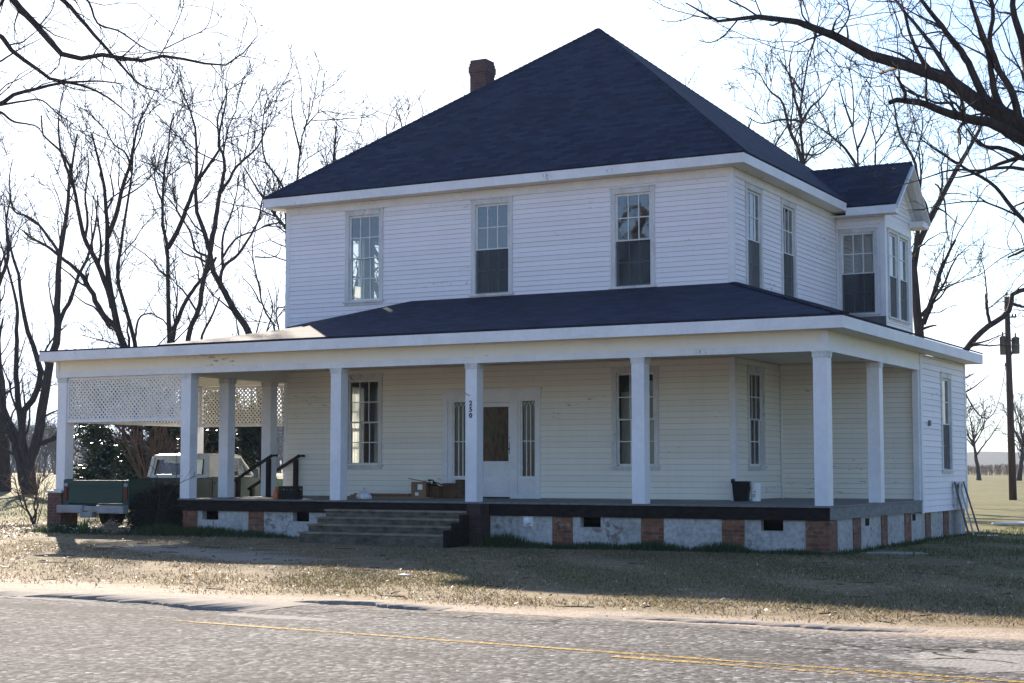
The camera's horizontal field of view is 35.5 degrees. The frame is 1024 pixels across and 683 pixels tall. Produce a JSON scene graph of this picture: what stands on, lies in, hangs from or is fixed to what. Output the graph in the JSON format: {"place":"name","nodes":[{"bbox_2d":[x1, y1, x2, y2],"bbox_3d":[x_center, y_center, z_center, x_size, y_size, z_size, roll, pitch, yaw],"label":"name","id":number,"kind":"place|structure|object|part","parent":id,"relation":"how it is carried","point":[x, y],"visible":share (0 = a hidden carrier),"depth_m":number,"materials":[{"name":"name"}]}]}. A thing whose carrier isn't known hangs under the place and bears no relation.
{"place":"outdoors","nodes":[
{"label":"outdoors","id":0,"kind":"place"},
{"bbox_2d":[0,495,182,530],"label":"green grass","id":1,"kind":"structure","parent":0,"point":[38,513],"depth_m":49.64,"materials":[{"name":"plant"}]},
{"bbox_2d":[10,451,281,469],"bbox_3d":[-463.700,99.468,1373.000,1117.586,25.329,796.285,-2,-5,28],"label":"hills","id":2,"kind":"structure","parent":0,"point":[78,458],"depth_m":1106.54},
{"bbox_2d":[0,595,1023,682],"bbox_3d":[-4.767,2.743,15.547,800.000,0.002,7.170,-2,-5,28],"label":"road","id":3,"kind":"structure","parent":0,"point":[65,641],"depth_m":13.33,"materials":[{"name":"grey asphalt"}]},
{"bbox_2d":[0,587,315,612],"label":"road edge","id":4,"kind":"object","parent":3,"relation":"on","point":[218,604],"visible":1,"depth_m":18.16,"materials":[{"name":"concrete"}]},
{"bbox_2d":[292,600,453,610],"bbox_3d":[-1.576,2.903,17.712,2.040,0.040,0.643,-2,-5,28],"label":"road edge","id":5,"kind":"object","parent":3,"relation":"on","point":[396,605],"visible":1,"depth_m":17.57,"materials":[{"name":"concrete"}]},
{"bbox_2d":[10,609,1023,682],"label":"road marking","id":6,"kind":"object","parent":3,"relation":"on","point":[603,651],"visible":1,"depth_m":13.23,"materials":[{"name":"yellow paint"}]},
{"bbox_2d":[611,655,982,682],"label":"road marking","id":7,"kind":"object","parent":3,"relation":"on","point":[758,666],"visible":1,"depth_m":12.28,"materials":[{"name":"yellow paint"}]},
{"bbox_2d":[0,470,1023,638],"bbox_3d":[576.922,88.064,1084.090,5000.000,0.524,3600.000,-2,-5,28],"label":"ground","id":8,"kind":"structure","parent":0,"point":[990,501],"depth_m":22.75,"materials":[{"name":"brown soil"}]},
{"bbox_2d":[9,425,33,474],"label":"orchard tree","id":9,"kind":"object","parent":8,"relation":"on","point":[13,458],"visible":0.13,"depth_m":230.78,"materials":[{"name":"plant"}]},
{"bbox_2d":[0,131,54,491],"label":"pecan tree","id":10,"kind":"object","parent":8,"relation":"on","point":[5,468],"visible":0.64,"depth_m":87.46,"materials":[{"name":"brown plant"}]},
{"bbox_2d":[0,462,55,523],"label":"sapling","id":11,"kind":"object","parent":8,"relation":"on","point":[34,517],"visible":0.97,"depth_m":40.47,"materials":[{"name":"brown plant"}]},
{"bbox_2d":[10,415,45,451],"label":"orchard tree","id":12,"kind":"object","parent":8,"relation":"on","point":[29,432],"visible":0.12,"depth_m":235.54,"materials":[{"name":"grey plant"}]},
{"bbox_2d":[28,427,46,462],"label":"orchard tree","id":13,"kind":"object","parent":8,"relation":"on","point":[41,452],"visible":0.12,"depth_m":246.64,"materials":[{"name":"plant"}]},
{"bbox_2d":[26,422,56,474],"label":"orchard tree","id":14,"kind":"object","parent":8,"relation":"on","point":[46,453],"visible":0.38,"depth_m":198.09,"materials":[{"name":"plant"}]},
{"bbox_2d":[44,430,56,473],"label":"orchard tree","id":15,"kind":"object","parent":8,"relation":"on","point":[53,456],"visible":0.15,"depth_m":278.02,"materials":[{"name":"plant"}]},
{"bbox_2d":[31,425,77,461],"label":"orchard tree","id":16,"kind":"object","parent":8,"relation":"on","point":[55,443],"visible":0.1,"depth_m":203.98,"materials":[{"name":"plant"}]},
{"bbox_2d":[0,101,130,493],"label":"pecan tree","id":17,"kind":"object","parent":8,"relation":"on","point":[25,457],"visible":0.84,"depth_m":82.01,"materials":[{"name":"brown plant"}]},
{"bbox_2d":[45,415,86,460],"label":"orchard tree","id":18,"kind":"object","parent":8,"relation":"on","point":[74,437],"visible":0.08,"depth_m":206.66,"materials":[{"name":"grey plant"}]},
{"bbox_2d":[78,518,90,533],"bbox_3d":[-9.524,4.086,35.573,0.282,0.387,0.322,3,-6,-35],"label":"bulb plant","id":19,"kind":"object","parent":8,"relation":"on","point":[85,526],"visible":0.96,"depth_m":35.52,"materials":[{"name":"green plant"}]},
{"bbox_2d":[73,424,100,460],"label":"orchard tree","id":20,"kind":"object","parent":8,"relation":"on","point":[79,446],"visible":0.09,"depth_m":229.33,"materials":[{"name":"plant"}]},
{"bbox_2d":[47,524,129,533],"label":"pale petals","id":21,"kind":"object","parent":8,"relation":"on","point":[90,528],"visible":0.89,"depth_m":35.41,"materials":[{"name":"white plant"}]},
{"bbox_2d":[3,42,212,445],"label":"pecan tree","id":22,"kind":"object","parent":8,"relation":"on","point":[114,323],"visible":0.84,"depth_m":61.12,"materials":[{"name":"brown plant"}]},
{"bbox_2d":[98,519,122,534],"bbox_3d":[-8.767,4.070,35.032,0.610,0.408,0.408,-1,-5,16],"label":"dry flower","id":23,"kind":"object","parent":8,"relation":"on","point":[113,526],"visible":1,"depth_m":35.00,"materials":[{"name":"plant"}]},
{"bbox_2d":[73,384,180,478],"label":"magnolia tree","id":24,"kind":"object","parent":8,"relation":"on","point":[106,457],"visible":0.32,"depth_m":55.44,"materials":[{"name":"green plant"}]},
{"bbox_2d":[9,416,282,472],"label":"woods","id":25,"kind":"object","parent":8,"relation":"on","point":[52,460],"visible":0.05,"depth_m":388.72,"materials":[{"name":"brown plant"}]},
{"bbox_2d":[0,0,293,179],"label":"pecan tree","id":26,"kind":"object","parent":8,"relation":"on","point":[32,21],"visible":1,"depth_m":25.34,"materials":[{"name":"brown plant"}]},
{"bbox_2d":[115,401,180,478],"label":"crape myrtle","id":27,"kind":"object","parent":8,"relation":"on","point":[152,442],"visible":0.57,"depth_m":51.76,"materials":[{"name":"brown plant"}]},
{"bbox_2d":[121,478,182,531],"bbox_3d":[-7.917,3.689,35.647,1.864,1.329,1.351,-2,-5,28],"label":"shrub","id":28,"kind":"object","parent":8,"relation":"on","point":[145,509],"visible":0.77,"depth_m":35.39,"materials":[{"name":"green plant"}]},
{"bbox_2d":[56,453,282,525],"bbox_3d":[-7.879,3.606,38.803,2.270,1.772,6.421,-2,-5,28],"label":"pickup truck","id":29,"kind":"object","parent":8,"relation":"on","point":[109,498],"visible":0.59,"depth_m":36.54,"materials":[{"name":"green paint"}]},
{"bbox_3d":[-6.792,3.661,38.966,0.039,0.650,1.550,-2,-5,28],"label":"door","id":30,"kind":"part","parent":29,"relation":"part of","materials":[{"name":"green paint"}]},
{"bbox_2d":[144,447,197,525],"bbox_3d":[-7.399,3.229,34.901,1.704,1.963,0.393,-4,-6,41],"label":"bare shrub","id":31,"kind":"object","parent":8,"relation":"on","point":[157,520],"visible":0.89,"depth_m":34.90,"materials":[{"name":"brown plant"}]},
{"bbox_2d":[155,434,217,473],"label":"crape myrtle","id":32,"kind":"object","parent":8,"relation":"on","point":[204,451],"visible":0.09,"depth_m":52.24,"materials":[{"name":"brown plant"}]},
{"bbox_2d":[115,36,285,439],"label":"pecan tree","id":33,"kind":"object","parent":8,"relation":"on","point":[167,248],"visible":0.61,"depth_m":65.68,"materials":[{"name":"brown plant"}]},
{"bbox_2d":[141,0,302,477],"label":"pecan tree","id":34,"kind":"object","parent":8,"relation":"on","point":[209,243],"visible":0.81,"depth_m":58.07,"materials":[{"name":"brown plant"}]},
{"bbox_2d":[177,388,277,478],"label":"magnolia tree","id":35,"kind":"object","parent":8,"relation":"on","point":[249,439],"visible":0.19,"depth_m":58.10,"materials":[{"name":"green plant"}]},
{"bbox_2d":[203,211,285,437],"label":"pecan tree","id":36,"kind":"object","parent":8,"relation":"on","point":[274,302],"visible":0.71,"depth_m":65.66,"materials":[{"name":"brown plant"}]},
{"bbox_2d":[193,121,378,311],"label":"pecan tree","id":37,"kind":"object","parent":8,"relation":"on","point":[334,152],"visible":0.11,"depth_m":63.08,"materials":[{"name":"brown plant"}]},
{"bbox_2d":[215,37,399,248],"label":"pecan tree","id":38,"kind":"object","parent":8,"relation":"on","point":[304,130],"visible":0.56,"depth_m":58.87,"materials":[{"name":"brown plant"}]},
{"bbox_2d":[280,88,416,297],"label":"pecan tree","id":39,"kind":"object","parent":8,"relation":"on","point":[375,286],"visible":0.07,"depth_m":65.06,"materials":[{"name":"brown plant"}]},
{"bbox_2d":[315,61,469,272],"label":"pecan tree","id":40,"kind":"object","parent":8,"relation":"on","point":[399,119],"visible":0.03,"depth_m":64.98,"materials":[{"name":"brown plant"}]},
{"bbox_2d":[8,521,971,559],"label":"weeds","id":41,"kind":"object","parent":8,"relation":"on","point":[499,541],"visible":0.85,"depth_m":30.67,"materials":[{"name":"green plant"}]},
{"bbox_2d":[0,520,1020,623],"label":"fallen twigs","id":42,"kind":"object","parent":8,"relation":"on","point":[527,577],"depth_m":25.61,"materials":[{"name":"brown wood"}]},
{"bbox_2d":[39,28,982,553],"bbox_3d":[0.975,-1.767,38.975,19.091,13.016,16.453,-2,-5,28],"label":"farmhouse","id":43,"kind":"object","parent":8,"relation":"on","point":[627,296],"visible":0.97,"depth_m":34.97,"materials":[{"name":"beige"}]},
{"bbox_2d":[273,487,279,498],"bbox_3d":[-5.036,3.240,34.191,0.156,0.265,0.154,-2,-5,28],"label":"jug","id":44,"kind":"object","parent":43,"relation":"on","point":[275,493],"visible":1,"depth_m":34.12,"materials":[{"name":"orange plastic"}]},
{"bbox_2d":[278,486,302,499],"bbox_3d":[-4.718,3.222,34.065,0.420,0.280,0.340,-1,-5,14],"label":"milk crate","id":45,"kind":"object","parent":43,"relation":"on","point":[289,492],"visible":1,"depth_m":33.92,"materials":[{"name":"black plastic"}]},
{"bbox_2d":[353,236,364,298],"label":"window","id":46,"kind":"structure","parent":43,"relation":"in","point":[363,240],"depth_m":41.35,"materials":[{"name":"paint"}]},
{"bbox_2d":[343,207,383,305],"bbox_3d":[-3.447,-1.981,37.634,1.120,2.265,0.225,-2,-5,28],"label":"window","id":47,"kind":"structure","parent":43,"relation":"in","point":[350,215],"depth_m":37.69,"materials":[{"name":"paint"}]},
{"bbox_2d":[356,487,371,499],"bbox_3d":[-3.073,3.164,33.315,0.367,0.261,0.279,-2,-5,28],"label":"plastic bag","id":48,"kind":"object","parent":43,"relation":"on","point":[364,494],"visible":1,"depth_m":33.21,"materials":[{"name":"white plastic"}]},
{"bbox_2d":[347,373,382,468],"bbox_3d":[-3.441,1.871,37.322,1.120,2.215,0.225,-2,-5,28],"label":"window","id":49,"kind":"structure","parent":43,"relation":"in","point":[352,378],"depth_m":37.28,"materials":[{"name":"paint"}]},
{"bbox_2d":[347,496,398,497],"bbox_3d":[-2.922,3.488,35.829,1.720,0.033,0.180,-2,-5,27],"label":"plank","id":50,"kind":"object","parent":43,"relation":"on","point":[374,496],"visible":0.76,"depth_m":35.76,"materials":[{"name":"wood"}]},
{"bbox_2d":[350,494,410,496],"bbox_3d":[-2.938,3.459,35.908,1.600,0.033,0.160,-3,-5,30],"label":"plank","id":51,"kind":"object","parent":50,"relation":"on","point":[387,495],"visible":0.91,"depth_m":35.66,"materials":[{"name":"brown wood"}]},
{"bbox_2d":[354,493,410,494],"bbox_3d":[-2.902,3.413,35.767,1.400,0.033,0.140,-2,-5,26],"label":"plank","id":52,"kind":"object","parent":51,"relation":"on","point":[387,493],"visible":0.94,"depth_m":35.62,"materials":[{"name":"wood"}]},
{"bbox_2d":[373,241,378,297],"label":"window","id":53,"kind":"structure","parent":43,"relation":"in","point":[375,242],"depth_m":41.79,"materials":[{"name":"paint"}]},
{"bbox_2d":[411,482,430,496],"bbox_3d":[-2.019,3.289,35.557,0.340,0.330,0.403,-1,-5,14],"label":"cardboard box","id":54,"kind":"object","parent":43,"relation":"on","point":[419,489],"visible":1,"depth_m":35.37,"materials":[{"name":"cardboard"}]},
{"bbox_2d":[427,483,442,497],"bbox_3d":[-1.681,3.317,35.521,0.380,0.326,0.440,-3,-6,37],"label":"cardboard box","id":55,"kind":"object","parent":43,"relation":"on","point":[435,490],"visible":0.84,"depth_m":35.37,"materials":[{"name":"brown cardboard"}]},
{"bbox_2d":[442,483,455,497],"bbox_3d":[-1.357,3.317,35.538,0.320,0.330,0.320,-1,-5,11],"label":"cardboard box","id":56,"kind":"object","parent":43,"relation":"on","point":[449,490],"visible":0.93,"depth_m":35.38,"materials":[{"name":"brown cardboard"}]},
{"bbox_2d":[455,479,464,497],"bbox_3d":[-1.138,3.265,35.423,0.250,0.415,0.244,-2,-5,28],"label":"cardboard box","id":57,"kind":"object","parent":43,"relation":"on","point":[460,488],"visible":0.86,"depth_m":35.32,"materials":[{"name":"brown cardboard"}]},
{"bbox_2d":[440,387,541,498],"bbox_3d":[-0.451,2.278,35.633,2.580,2.440,0.195,-2,-5,28],"label":"door","id":58,"kind":"structure","parent":43,"relation":"in","point":[503,477],"depth_m":35.53,"materials":[{"name":"paint"}]},
{"bbox_2d":[469,195,513,297],"bbox_3d":[-0.423,-2.105,35.997,1.120,2.275,0.225,-2,-5,28],"label":"window","id":59,"kind":"structure","parent":43,"relation":"in","point":[491,268],"depth_m":35.96,"materials":[{"name":"paint"}]},
{"bbox_2d":[609,184,656,289],"bbox_3d":[2.622,-2.204,34.347,1.090,2.255,0.225,-2,-5,28],"label":"window","id":60,"kind":"structure","parent":43,"relation":"in","point":[632,260],"depth_m":34.31,"materials":[{"name":"paint"}]},
{"bbox_2d":[610,365,659,470],"bbox_3d":[2.646,1.637,34.027,1.150,2.225,0.225,-2,-5,28],"label":"window","id":61,"kind":"structure","parent":43,"relation":"in","point":[653,369],"depth_m":34.12,"materials":[{"name":"paint"}]},
{"bbox_2d":[731,479,750,500],"bbox_3d":[4.658,3.017,32.485,0.356,0.450,0.278,-2,-5,23],"label":"bin","id":62,"kind":"object","parent":43,"relation":"on","point":[741,490],"visible":0.97,"depth_m":32.38,"materials":[{"name":"black plastic"}]},
{"bbox_2d":[744,181,763,288],"bbox_3d":[5.145,-2.197,34.357,0.225,2.345,1.110,-2,-5,28],"label":"window","id":63,"kind":"structure","parent":43,"relation":"in","point":[754,248],"depth_m":34.49,"materials":[{"name":"paint"}]},
{"bbox_2d":[750,482,761,500],"bbox_3d":[4.946,3.049,32.425,0.250,0.378,0.250,-2,-5,28],"label":"paint bucket","id":64,"kind":"object","parent":43,"relation":"on","point":[755,488],"visible":0.99,"depth_m":32.34,"materials":[{"name":"white plastic"}]},
{"bbox_2d":[746,365,767,470],"bbox_3d":[5.138,1.640,34.043,0.225,2.225,1.090,-2,-5,28],"label":"window","id":65,"kind":"structure","parent":43,"relation":"in","point":[759,464],"depth_m":34.33,"materials":[{"name":"paint"}]},
{"bbox_2d":[780,197,797,297],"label":"window","id":66,"kind":"structure","parent":43,"relation":"in","point":[789,259],"depth_m":36.51,"materials":[{"name":"paint"}]},
{"bbox_2d":[837,227,879,316],"bbox_3d":[8.520,-1.682,39.278,1.030,2.205,0.225,-2,-5,28],"label":"window","id":67,"kind":"structure","parent":43,"relation":"in","point":[858,292],"depth_m":39.23,"materials":[{"name":"paint"}]},
{"bbox_2d":[887,227,900,322],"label":"window","id":68,"kind":"structure","parent":43,"relation":"in","point":[893,253],"depth_m":39.79,"materials":[{"name":"paint"}]},
{"bbox_2d":[898,232,911,326],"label":"window","id":69,"kind":"structure","parent":43,"relation":"in","point":[903,239],"depth_m":40.69,"materials":[{"name":"paint"}]},
{"bbox_2d":[940,371,954,473],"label":"window","id":70,"kind":"structure","parent":43,"relation":"in","point":[946,378],"depth_m":36.17,"materials":[{"name":"paint"}]},
{"bbox_2d":[0,532,1023,623],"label":"fallen leaves","id":71,"kind":"object","parent":8,"relation":"on","point":[569,552],"visible":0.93,"depth_m":23.10,"materials":[{"name":"brown plant"}]},
{"bbox_2d":[6,581,1018,639],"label":"pebbles","id":72,"kind":"object","parent":8,"relation":"on","point":[529,605],"visible":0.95,"depth_m":16.94,"materials":[{"name":"grey stone"}]},
{"bbox_2d":[582,615,924,632],"bbox_3d":[2.325,2.748,15.628,3.390,0.022,0.594,-2,-5,28],"label":"road edge","id":73,"kind":"object","parent":8,"relation":"on","point":[823,626],"visible":1,"depth_m":15.49,"materials":[{"name":"concrete"}]},
{"bbox_2d":[685,62,823,167],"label":"pecan tree","id":74,"kind":"object","parent":8,"relation":"on","point":[777,139],"visible":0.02,"depth_m":69.95,"materials":[{"name":"brown plant"}]},
{"bbox_2d":[717,0,873,167],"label":"pecan tree","id":75,"kind":"object","parent":8,"relation":"on","point":[801,154],"visible":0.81,"depth_m":64.11,"materials":[{"name":"brown plant"}]},
{"bbox_2d":[630,0,1023,294],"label":"pecan tree","id":76,"kind":"object","parent":8,"relation":"on","point":[1007,122],"visible":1,"depth_m":26.84,"materials":[{"name":"brown plant"}]},
{"bbox_2d":[764,37,940,249],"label":"pecan tree","id":77,"kind":"object","parent":8,"relation":"on","point":[860,142],"visible":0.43,"depth_m":69.63,"materials":[{"name":"brown plant"}]},
{"bbox_2d":[853,50,1023,431],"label":"pecan tree","id":78,"kind":"object","parent":8,"relation":"on","point":[919,322],"visible":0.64,"depth_m":56.35,"materials":[{"name":"brown plant"}]},
{"bbox_2d":[954,482,968,534],"bbox_3d":[10.168,3.789,36.137,0.400,1.242,0.145,0,-5,-4],"label":"leaning board","id":79,"kind":"object","parent":8,"relation":"on","point":[960,504],"visible":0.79,"depth_m":36.08,"materials":[{"name":"grey wood"}]},
{"bbox_2d":[958,482,973,535],"bbox_3d":[10.357,3.822,36.420,0.268,1.259,0.564,4,-6,-38],"label":"leaning board","id":80,"kind":"object","parent":8,"relation":"on","point":[966,508],"visible":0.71,"depth_m":36.30,"materials":[{"name":"grey wood"}]},
{"bbox_2d":[963,482,979,533],"bbox_3d":[10.554,3.844,36.693,0.135,1.260,0.675,2,-5,-22],"label":"leaning board","id":81,"kind":"object","parent":8,"relation":"on","point":[971,508],"visible":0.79,"depth_m":36.62,"materials":[{"name":"grey wood"}]},
{"bbox_2d":[966,391,1006,479],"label":"orchard tree","id":82,"kind":"object","parent":8,"relation":"on","point":[976,453],"visible":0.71,"depth_m":164.95,"materials":[{"name":"brown plant"}]},
{"bbox_2d":[967,463,1023,474],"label":"brush","id":83,"kind":"object","parent":8,"relation":"on","point":[997,469],"visible":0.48,"depth_m":266.04,"materials":[{"name":"plant"}]},
{"bbox_2d":[986,379,1023,480],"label":"orchard tree","id":84,"kind":"object","parent":8,"relation":"on","point":[1020,441],"visible":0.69,"depth_m":169.94,"materials":[{"name":"brown plant"}]},
{"bbox_2d":[999,294,1019,499],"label":"utility pole","id":85,"kind":"object","parent":8,"relation":"on","point":[1006,351],"visible":0.91,"depth_m":77.81,"materials":[{"name":"wood"}]},
{"bbox_2d":[966,366,1005,418],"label":"power cable","id":86,"kind":"object","parent":85,"relation":"attached to","point":[996,405],"visible":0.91,"depth_m":54.61,"materials":[{"name":"black rubber"}]},
{"bbox_2d":[0,0,1023,451],"label":"sky","id":87,"kind":"structure","parent":0,"point":[393,45],"materials":[{"name":"white"}]},
{"bbox_2d":[215,548,1023,618],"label":"green grass","id":88,"kind":"structure","parent":0,"point":[725,577],"depth_m":21.59,"materials":[{"name":"plant"}]},
{"bbox_2d":[835,525,1023,559],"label":"green grass","id":89,"kind":"structure","parent":0,"point":[993,533],"depth_m":30.50,"materials":[{"name":"plant"}]},
{"bbox_2d":[967,451,1023,470],"bbox_3d":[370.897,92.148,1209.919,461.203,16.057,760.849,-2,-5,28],"label":"hills","id":90,"kind":"structure","parent":0,"point":[990,458],"depth_m":1045.49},
{"bbox_2d":[991,522,1023,523],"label":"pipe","id":91,"kind":"object","parent":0,"point":[1007,523],"visible":1,"depth_m":42.97,"materials":[{"name":"white metal"}]}
]}

